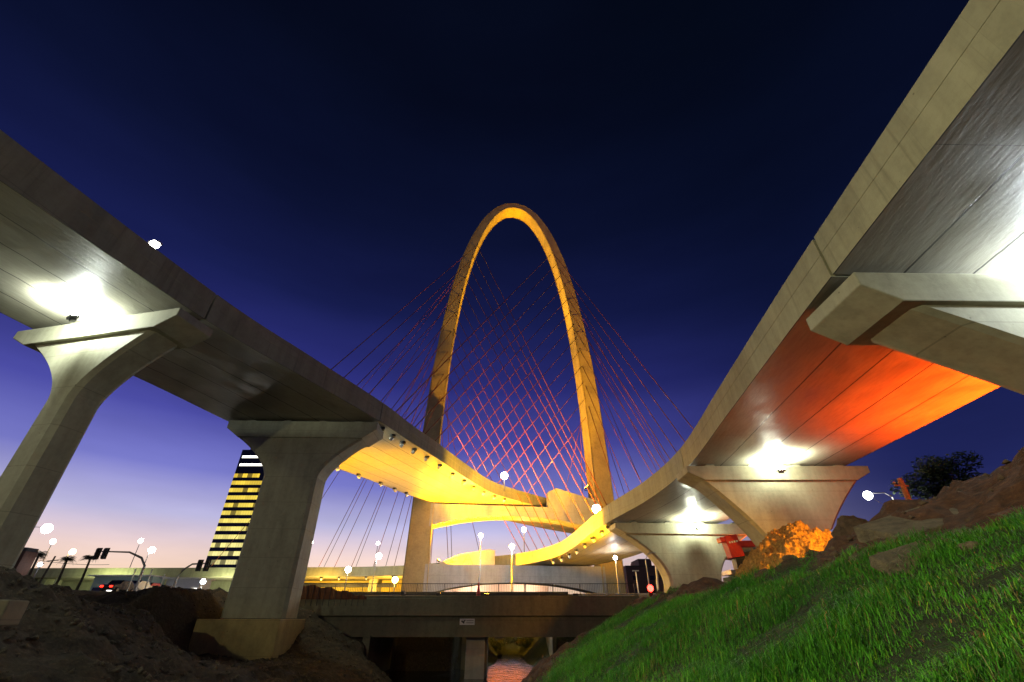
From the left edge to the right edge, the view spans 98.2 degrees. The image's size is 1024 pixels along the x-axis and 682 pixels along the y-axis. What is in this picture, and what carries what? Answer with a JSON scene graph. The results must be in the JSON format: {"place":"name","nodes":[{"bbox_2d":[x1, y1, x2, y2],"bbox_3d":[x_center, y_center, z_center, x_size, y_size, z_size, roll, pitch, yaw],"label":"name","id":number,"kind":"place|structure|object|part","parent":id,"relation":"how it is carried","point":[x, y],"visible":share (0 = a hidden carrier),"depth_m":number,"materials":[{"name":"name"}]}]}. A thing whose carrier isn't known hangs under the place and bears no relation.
{"place":"outdoors","nodes":[
{"label":"outdoors","id":0,"kind":"place"},
{"bbox_2d":[88,575,165,590],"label":"kiosk","id":1,"kind":"object","parent":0,"point":[99,580],"visible":0.23,"depth_m":92.71,"materials":[{"name":"grey"}]},
{"bbox_2d":[91,587,100,590],"bbox_3d":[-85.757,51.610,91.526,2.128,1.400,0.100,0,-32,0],"label":"car","id":2,"kind":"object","parent":1,"relation":"in","point":[94,588],"depth_m":91.65,"materials":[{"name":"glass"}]},
{"bbox_2d":[160,577,215,589],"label":"kiosk","id":3,"kind":"object","parent":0,"point":[188,582],"visible":0.25,"depth_m":94.99,"materials":[{"name":"white paint"}]},
{"bbox_2d":[350,592,567,595],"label":"road","id":4,"kind":"structure","parent":0,"point":[471,593],"depth_m":63.08,"materials":[{"name":"grey asphalt"}]},
{"bbox_2d":[478,533,483,582],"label":"street lamp","id":5,"kind":"object","parent":4,"relation":"on","point":[480,535],"visible":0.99,"depth_m":72.39,"materials":[{"name":"grey metal"}]},
{"bbox_2d":[509,544,514,591],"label":"street lamp","id":6,"kind":"object","parent":4,"relation":"on","point":[511,546],"visible":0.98,"depth_m":67.41,"materials":[{"name":"grey metal"}]},
{"bbox_2d":[386,642,533,681],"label":"water","id":7,"kind":"structure","parent":0,"point":[510,668],"depth_m":46.07,"materials":[{"name":"black liquid"}]},
{"bbox_2d":[0,447,1023,681],"bbox_3d":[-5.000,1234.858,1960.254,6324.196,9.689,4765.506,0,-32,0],"label":"ground","id":8,"kind":"structure","parent":0,"point":[175,622],"depth_m":15.50,"materials":[{"name":"brown soil"}]},
{"bbox_2d":[0,600,29,625],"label":"concrete block","id":9,"kind":"object","parent":8,"relation":"on","point":[12,612],"depth_m":14.19,"materials":[{"name":"grey concrete"}]},
{"bbox_2d":[14,547,38,575],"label":"building","id":10,"kind":"structure","parent":8,"relation":"on","point":[25,561],"depth_m":80.27,"materials":[{"name":"red brick"}]},
{"bbox_2d":[28,551,46,575],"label":"palm tree","id":11,"kind":"object","parent":8,"relation":"on","point":[42,555],"visible":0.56,"depth_m":90.20,"materials":[{"name":"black plant"}]},
{"bbox_2d":[33,562,43,577],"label":"street lamp","id":12,"kind":"object","parent":8,"relation":"on","point":[40,564],"visible":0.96,"depth_m":80.46,"materials":[{"name":"grey metal"}]},
{"bbox_2d":[34,539,55,578],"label":"street lamp","id":13,"kind":"object","parent":8,"relation":"on","point":[52,541],"visible":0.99,"depth_m":119.09,"materials":[{"name":"grey metal"}]},
{"bbox_2d":[41,524,52,532],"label":"street lamp","id":14,"kind":"object","parent":8,"relation":"on","point":[46,528],"visible":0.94,"depth_m":92.87,"materials":[{"name":"grey metal"}]},
{"bbox_2d":[39,556,57,582],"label":"utility pole","id":15,"kind":"object","parent":8,"relation":"on","point":[45,572],"visible":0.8,"depth_m":85.73,"materials":[{"name":"black wood"}]},
{"bbox_2d":[35,559,108,564],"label":"overhead wire","id":16,"kind":"object","parent":15,"relation":"attached to","point":[78,564],"visible":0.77,"depth_m":86.11,"materials":[{"name":"metal"}]},
{"bbox_2d":[38,579,62,585],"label":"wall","id":17,"kind":"structure","parent":8,"relation":"on","point":[48,581],"depth_m":115.99,"materials":[{"name":"concrete"}]},
{"bbox_2d":[54,549,75,583],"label":"street lamp","id":18,"kind":"object","parent":8,"relation":"on","point":[72,551],"visible":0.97,"depth_m":117.80,"materials":[{"name":"grey metal"}]},
{"bbox_2d":[55,556,76,584],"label":"palm tree","id":19,"kind":"object","parent":8,"relation":"on","point":[66,559],"visible":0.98,"depth_m":91.44,"materials":[{"name":"black plant"}]},
{"bbox_2d":[75,555,95,589],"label":"palm tree","id":20,"kind":"object","parent":8,"relation":"on","point":[89,558],"visible":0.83,"depth_m":92.78,"materials":[{"name":"black plant"}]},
{"bbox_2d":[0,308,212,568],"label":"viaduct pier","id":21,"kind":"structure","parent":8,"relation":"on","point":[94,365],"depth_m":27.25,"materials":[{"name":"concrete"}]},
{"bbox_2d":[0,130,215,328],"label":"viaduct span","id":22,"kind":"object","parent":21,"relation":"on","point":[67,248],"visible":0.98,"depth_m":24.84,"materials":[{"name":"concrete"}]},
{"bbox_2d":[148,240,162,247],"bbox_3d":[-30.007,-4.609,35.047,0.950,8.951,0.678,0,-32,0],"label":"street lamp","id":23,"kind":"object","parent":22,"relation":"on","point":[155,244],"visible":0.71,"depth_m":37.11,"materials":[{"name":"grey metal"}]},
{"bbox_2d":[99,580,134,590],"bbox_3d":[-51.155,32.030,57.793,1.880,1.492,4.343,0,-32,0],"label":"parked car","id":24,"kind":"object","parent":8,"relation":"on","point":[119,585],"visible":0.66,"depth_m":57.16,"materials":[{"name":"black metal"}]},
{"bbox_3d":[-51.155,31.664,58.198,1.600,0.440,2.480,0,-32,0],"label":"window","id":25,"kind":"part","parent":24,"relation":"part of","materials":[{"name":"black glass"}]},
{"bbox_2d":[93,548,145,590],"bbox_3d":[-49.325,28.532,55.138,6.998,5.198,0.505,0,-32,-1],"label":"traffic light","id":26,"kind":"object","parent":8,"relation":"on","point":[105,552],"visible":0.98,"depth_m":55.99,"materials":[{"name":"grey metal"}]},
{"bbox_2d":[129,538,142,567],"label":"street lamp","id":27,"kind":"object","parent":8,"relation":"on","point":[140,540],"visible":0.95,"depth_m":137.53,"materials":[{"name":"grey metal"}]},
{"bbox_2d":[123,580,152,591],"bbox_3d":[-51.661,33.984,61.289,1.880,1.492,4.343,0,-32,0],"label":"parked car","id":28,"kind":"object","parent":8,"relation":"on","point":[141,585],"visible":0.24,"depth_m":61.02,"materials":[{"name":"silver metal"}]},
{"bbox_2d":[61,581,231,591],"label":"retaining wall","id":29,"kind":"structure","parent":8,"relation":"on","point":[87,585],"depth_m":124.89,"materials":[{"name":"concrete"}]},
{"bbox_2d":[145,547,155,562],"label":"street lamp","id":30,"kind":"object","parent":8,"relation":"on","point":[151,549],"visible":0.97,"depth_m":117.94,"materials":[{"name":"grey metal"}]},
{"bbox_2d":[172,560,211,587],"bbox_3d":[-39.699,29.152,54.738,3.728,3.958,0.520,-1,-32,1],"label":"traffic light","id":31,"kind":"object","parent":8,"relation":"on","point":[200,563],"visible":0.95,"depth_m":55.27,"materials":[{"name":"grey metal"}]},
{"bbox_2d":[0,565,391,681],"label":"gravel","id":32,"kind":"structure","parent":8,"relation":"on","point":[97,662],"depth_m":21.08,"materials":[{"name":"brown gravel"}]},
{"bbox_2d":[200,579,206,588],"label":"street lamp","id":33,"kind":"object","parent":8,"relation":"on","point":[202,581],"visible":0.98,"depth_m":70.23,"materials":[{"name":"grey metal"}]},
{"bbox_2d":[206,449,263,567],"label":"office tower","id":34,"kind":"structure","parent":8,"relation":"on","point":[239,505],"depth_m":284.94,"materials":[{"name":"black glass"}]},
{"bbox_2d":[189,619,304,660],"bbox_3d":[-21.900,24.909,37.021,6.787,2.900,5.823,0,-32,0],"label":"pier footing","id":35,"kind":"object","parent":8,"relation":"on","point":[245,639],"visible":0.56,"depth_m":34.89,"materials":[{"name":"concrete"}]},
{"bbox_2d":[221,420,383,617],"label":"viaduct pier","id":36,"kind":"structure","parent":35,"relation":"on","point":[301,461],"depth_m":42.36,"materials":[{"name":"concrete"}]},
{"bbox_2d":[134,295,382,421],"bbox_3d":[-23.485,3.128,39.731,15.974,3.144,20.944,-4,-32,7],"label":"viaduct span","id":37,"kind":"object","parent":36,"relation":"on","point":[239,365],"visible":0.77,"depth_m":38.34,"materials":[{"name":"concrete"}]},
{"bbox_2d":[335,403,751,560],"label":"bridge deck","id":38,"kind":"structure","parent":36,"relation":"on","point":[404,456],"depth_m":67.92,"materials":[{"name":"concrete"}]},
{"bbox_2d":[501,472,507,491],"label":"street lamp","id":39,"kind":"object","parent":38,"relation":"on","point":[505,476],"visible":0.91,"depth_m":86.77,"materials":[{"name":"grey metal"}]},
{"bbox_2d":[301,584,366,605],"bbox_3d":[-18.113,24.955,43.781,7.627,2.026,0.190,0,-32,0],"label":"safety netting","id":40,"kind":"object","parent":8,"relation":"on","point":[313,591],"visible":0.83,"depth_m":43.74,"materials":[{"name":"fabric"}]},
{"bbox_2d":[344,567,350,589],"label":"street lamp","id":41,"kind":"object","parent":8,"relation":"on","point":[347,569],"visible":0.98,"depth_m":102.97,"materials":[{"name":"grey metal"}]},
{"bbox_2d":[304,580,443,591],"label":"retaining wall","id":42,"kind":"structure","parent":8,"relation":"on","point":[398,589],"depth_m":123.62,"materials":[{"name":"concrete"}]},
{"bbox_2d":[367,579,381,591],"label":"pier","id":43,"kind":"structure","parent":8,"relation":"on","point":[374,585],"depth_m":114.86,"materials":[{"name":"concrete"}]},
{"bbox_2d":[304,584,396,586],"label":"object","id":44,"kind":"structure","parent":43,"relation":"attached to","point":[353,585],"depth_m":114.71,"materials":[{"name":"metal"}]},
{"bbox_2d":[371,553,381,591],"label":"street lamp","id":45,"kind":"object","parent":8,"relation":"on","point":[378,555],"visible":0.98,"depth_m":98.95,"materials":[{"name":"grey metal"}]},
{"bbox_2d":[362,635,392,670],"bbox_3d":[-13.900,32.549,45.682,0.700,3.980,10.000,0,-32,0],"label":"abutment","id":46,"kind":"object","parent":8,"relation":"on","point":[378,651],"visible":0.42,"depth_m":45.38,"materials":[{"name":"concrete"}]},
{"bbox_2d":[392,577,397,591],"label":"street lamp","id":47,"kind":"object","parent":8,"relation":"on","point":[394,579],"visible":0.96,"depth_m":98.36,"materials":[{"name":"grey metal"}]},
{"bbox_2d":[211,203,693,592],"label":"bridge arch","id":48,"kind":"structure","parent":8,"relation":"on","point":[568,509],"depth_m":93.42,"materials":[{"name":"concrete"}]},
{"bbox_2d":[460,637,465,669],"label":"channel wall","id":49,"kind":"structure","parent":8,"relation":"on","point":[463,651],"depth_m":51.17,"materials":[{"name":"concrete"}]},
{"bbox_2d":[299,583,638,636],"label":"road bridge","id":50,"kind":"structure","parent":8,"relation":"on","point":[492,616],"depth_m":43.38,"materials":[{"name":"concrete"}]},
{"bbox_2d":[460,619,474,624],"bbox_3d":[-4.367,27.363,43.248,1.450,0.520,0.075,0,-32,0],"label":"sign","id":51,"kind":"object","parent":50,"relation":"attached to","point":[467,621],"visible":1,"depth_m":43.22,"materials":[{"name":"white metal"}]},
{"bbox_2d":[464,637,487,678],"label":"bridge pier","id":52,"kind":"structure","parent":8,"relation":"on","point":[476,660],"depth_m":43.30,"materials":[{"name":"concrete"}]},
{"bbox_2d":[488,637,507,650],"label":"bush","id":53,"kind":"object","parent":8,"relation":"on","point":[494,642],"visible":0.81,"depth_m":73.03,"materials":[{"name":"green plant"}]},
{"bbox_2d":[451,584,548,591],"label":"hoarding","id":54,"kind":"object","parent":8,"relation":"on","point":[516,587],"visible":0.29,"depth_m":103.05,"materials":[{"name":"white"}]},
{"bbox_2d":[504,637,517,643],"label":"bush","id":55,"kind":"object","parent":8,"relation":"on","point":[510,639],"visible":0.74,"depth_m":76.35,"materials":[{"name":"green plant"}]},
{"bbox_2d":[522,527,525,591],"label":"street lamp","id":56,"kind":"object","parent":8,"relation":"on","point":[523,529],"visible":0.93,"depth_m":95.66,"materials":[{"name":"grey metal"}]},
{"bbox_2d":[515,637,534,646],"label":"bush","id":57,"kind":"object","parent":8,"relation":"on","point":[525,641],"visible":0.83,"depth_m":73.94,"materials":[{"name":"green plant"}]},
{"bbox_2d":[546,637,555,655],"bbox_3d":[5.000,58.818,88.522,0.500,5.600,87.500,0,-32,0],"label":"pillar","id":58,"kind":"structure","parent":8,"relation":"on","point":[551,643],"depth_m":53.36,"materials":[{"name":"concrete"}]},
{"bbox_2d":[612,556,619,592],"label":"street lamp","id":59,"kind":"object","parent":8,"relation":"on","point":[615,557],"visible":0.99,"depth_m":72.95,"materials":[{"name":"grey metal"}]},
{"bbox_2d":[632,570,638,592],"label":"white post","id":60,"kind":"object","parent":8,"relation":"on","point":[636,579],"visible":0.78,"depth_m":66.17,"materials":[{"name":"metal"}]},
{"bbox_2d":[631,559,651,564],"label":"apartment block","id":61,"kind":"structure","parent":8,"relation":"on","point":[640,562],"depth_m":180.22,"materials":[{"name":"brown"}]},
{"bbox_2d":[623,565,660,592],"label":"apartment block","id":62,"kind":"structure","parent":8,"relation":"on","point":[630,576],"depth_m":150.57,"materials":[{"name":"black glass"}]},
{"bbox_2d":[645,552,655,597],"bbox_3d":[16.858,28.235,53.084,1.768,5.572,0.610,0,-32,0],"label":"traffic light","id":63,"kind":"object","parent":8,"relation":"on","point":[650,588],"visible":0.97,"depth_m":52.37,"materials":[{"name":"red metal"}]},
{"bbox_2d":[655,566,658,589],"bbox_3d":[19.253,30.924,58.522,0.900,4.359,0.300,0,-32,0],"label":"white post","id":64,"kind":"object","parent":8,"relation":"on","point":[656,571],"visible":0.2,"depth_m":58.24,"materials":[{"name":"paint"}]},
{"bbox_2d":[654,579,663,592],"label":"building","id":65,"kind":"structure","parent":8,"relation":"on","point":[661,586],"depth_m":142.87,"materials":[{"name":"black glass"}]},
{"bbox_2d":[666,593,677,603],"bbox_3d":[4.893,7.766,13.345,0.494,0.308,0.464,0,-32,0],"label":"stone","id":66,"kind":"object","parent":8,"relation":"on","point":[670,596],"visible":0.44,"depth_m":13.28,"materials":[{"name":"brown stone"}]},
{"bbox_2d":[609,521,746,592],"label":"viaduct pier","id":67,"kind":"structure","parent":8,"relation":"on","point":[686,553],"depth_m":56.67,"materials":[{"name":"concrete"}]},
{"bbox_2d":[27,504,706,580],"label":"bridge deck","id":68,"kind":"structure","parent":67,"relation":"on","point":[593,540],"depth_m":87.73,"materials":[{"name":"concrete"}]},
{"bbox_2d":[592,505,600,512],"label":"street lamp","id":69,"kind":"object","parent":68,"relation":"on","point":[595,509],"visible":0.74,"depth_m":72.05,"materials":[{"name":"grey metal"}]},
{"bbox_2d":[723,575,736,584],"bbox_3d":[5.473,5.955,11.007,0.400,0.250,0.365,14,-35,-21],"label":"stone","id":70,"kind":"object","parent":8,"relation":"on","point":[727,578],"visible":0.31,"depth_m":10.96,"materials":[{"name":"stone"}]},
{"bbox_2d":[716,534,756,575],"bbox_3d":[22.792,20.550,41.704,6.172,4.227,2.320,0,-32,0],"label":"loader crane","id":71,"kind":"object","parent":8,"relation":"on","point":[733,545],"visible":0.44,"depth_m":41.69,"materials":[{"name":"red paint"}]},
{"bbox_2d":[514,450,1023,681],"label":"soil clods","id":72,"kind":"object","parent":8,"relation":"on","point":[835,553],"visible":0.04,"depth_m":9.01,"materials":[{"name":"brown soil"}]},
{"bbox_2d":[676,465,869,545],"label":"viaduct pier","id":73,"kind":"structure","parent":8,"relation":"on","point":[755,504],"depth_m":38.78,"materials":[{"name":"concrete"}]},
{"bbox_2d":[609,449,729,523],"bbox_3d":[22.276,16.976,50.464,15.380,2.945,22.658,5,-33,-8],"label":"viaduct span","id":74,"kind":"object","parent":73,"relation":"on","point":[662,494],"visible":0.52,"depth_m":52.44,"materials":[{"name":"concrete"}]},
{"bbox_2d":[680,240,999,467],"bbox_3d":[21.778,3.836,30.496,17.272,2.206,27.561,0,-32,0],"label":"viaduct span","id":75,"kind":"object","parent":73,"relation":"on","point":[793,389],"visible":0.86,"depth_m":28.12,"materials":[{"name":"concrete"}]},
{"bbox_2d":[536,506,1023,681],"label":"grass","id":76,"kind":"structure","parent":8,"relation":"on","point":[676,615],"depth_m":5.14,"materials":[{"name":"green plant"}]},
{"bbox_2d":[734,520,832,576],"bbox_3d":[18.100,13.852,27.911,9.400,4.867,10.000,0,-32,0],"label":"dirt heap","id":77,"kind":"object","parent":8,"relation":"on","point":[800,537],"visible":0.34,"depth_m":27.41,"materials":[{"name":"soil"}]},
{"bbox_2d":[782,555,797,560],"bbox_3d":[5.856,4.600,9.338,0.286,0.186,0.280,17,-36,-25],"label":"stone","id":78,"kind":"object","parent":8,"relation":"on","point":[786,557],"visible":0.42,"depth_m":9.32,"materials":[{"name":"brown stone"}]},
{"bbox_2d":[830,515,867,536],"bbox_3d":[14.039,7.992,17.929,1.761,1.813,1.542,14,-35,-21],"label":"boulder","id":79,"kind":"object","parent":8,"relation":"on","point":[845,524],"visible":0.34,"depth_m":17.88,"materials":[{"name":"brown stone"}]},
{"bbox_2d":[863,491,893,498],"bbox_3d":[49.595,25.348,57.307,3.855,11.559,1.050,0,-32,0],"label":"street lamp","id":80,"kind":"object","parent":8,"relation":"on","point":[866,494],"visible":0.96,"depth_m":59.90,"materials":[{"name":"grey metal"}]},
{"bbox_2d":[848,530,928,561],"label":"broken slab","id":81,"kind":"structure","parent":8,"relation":"on","point":[905,533],"depth_m":6.96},
{"bbox_2d":[892,478,911,499],"bbox_3d":[25.784,11.055,28.491,0.943,4.423,0.400,0,-32,0],"label":"utility pole","id":82,"kind":"object","parent":8,"relation":"on","point":[903,486],"visible":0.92,"depth_m":29.27,"materials":[{"name":"brown wood"}]},
{"bbox_2d":[853,506,958,542],"bbox_3d":[7.385,3.388,8.015,1.762,1.026,1.133,0,-32,0],"label":"broken slab","id":83,"kind":"object","parent":8,"relation":"on","point":[888,525],"depth_m":7.99,"materials":[{"name":"stone"}]},
{"bbox_2d":[869,534,882,539],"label":"broken slab","id":84,"kind":"structure","parent":83,"relation":"on","point":[871,536],"depth_m":8.02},
{"bbox_2d":[806,272,1023,394],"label":"viaduct pier","id":85,"kind":"structure","parent":8,"relation":"on","point":[972,325],"depth_m":17.48,"materials":[{"name":"concrete"}]},
{"bbox_2d":[814,0,1023,274],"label":"viaduct span","id":86,"kind":"object","parent":85,"relation":"on","point":[936,184],"visible":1,"depth_m":14.47,"materials":[{"name":"concrete"}]},
{"bbox_2d":[869,527,972,575],"bbox_3d":[5.591,2.785,5.720,1.611,0.820,0.662,0,-32,0],"label":"broken slab","id":87,"kind":"object","parent":8,"relation":"on","point":[881,560],"depth_m":5.83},
{"bbox_2d":[889,450,983,499],"bbox_3d":[55.895,21.291,54.368,11.211,15.242,10.540,0,-32,0],"label":"broad tree","id":88,"kind":"object","parent":8,"relation":"on","point":[936,475],"visible":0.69,"depth_m":55.78,"materials":[{"name":"green plant"}]},
{"bbox_2d":[924,538,950,551],"bbox_3d":[5.617,2.714,5.764,0.491,0.278,0.365,0,-32,0],"label":"stone","id":89,"kind":"object","parent":8,"relation":"on","point":[931,543],"visible":0.13,"depth_m":5.74,"materials":[{"name":"stone"}]},
{"bbox_2d":[955,541,981,551],"bbox_3d":[5.449,2.447,5.222,0.303,0.170,0.260,0,-32,0],"label":"stone","id":90,"kind":"object","parent":8,"relation":"on","point":[969,544],"visible":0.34,"depth_m":5.19,"materials":[{"name":"brown stone"}]},
{"bbox_2d":[0,0,1023,593],"label":"sky","id":91,"kind":"structure","parent":0,"point":[316,166],"materials":[{"name":"blue"}]}
]}

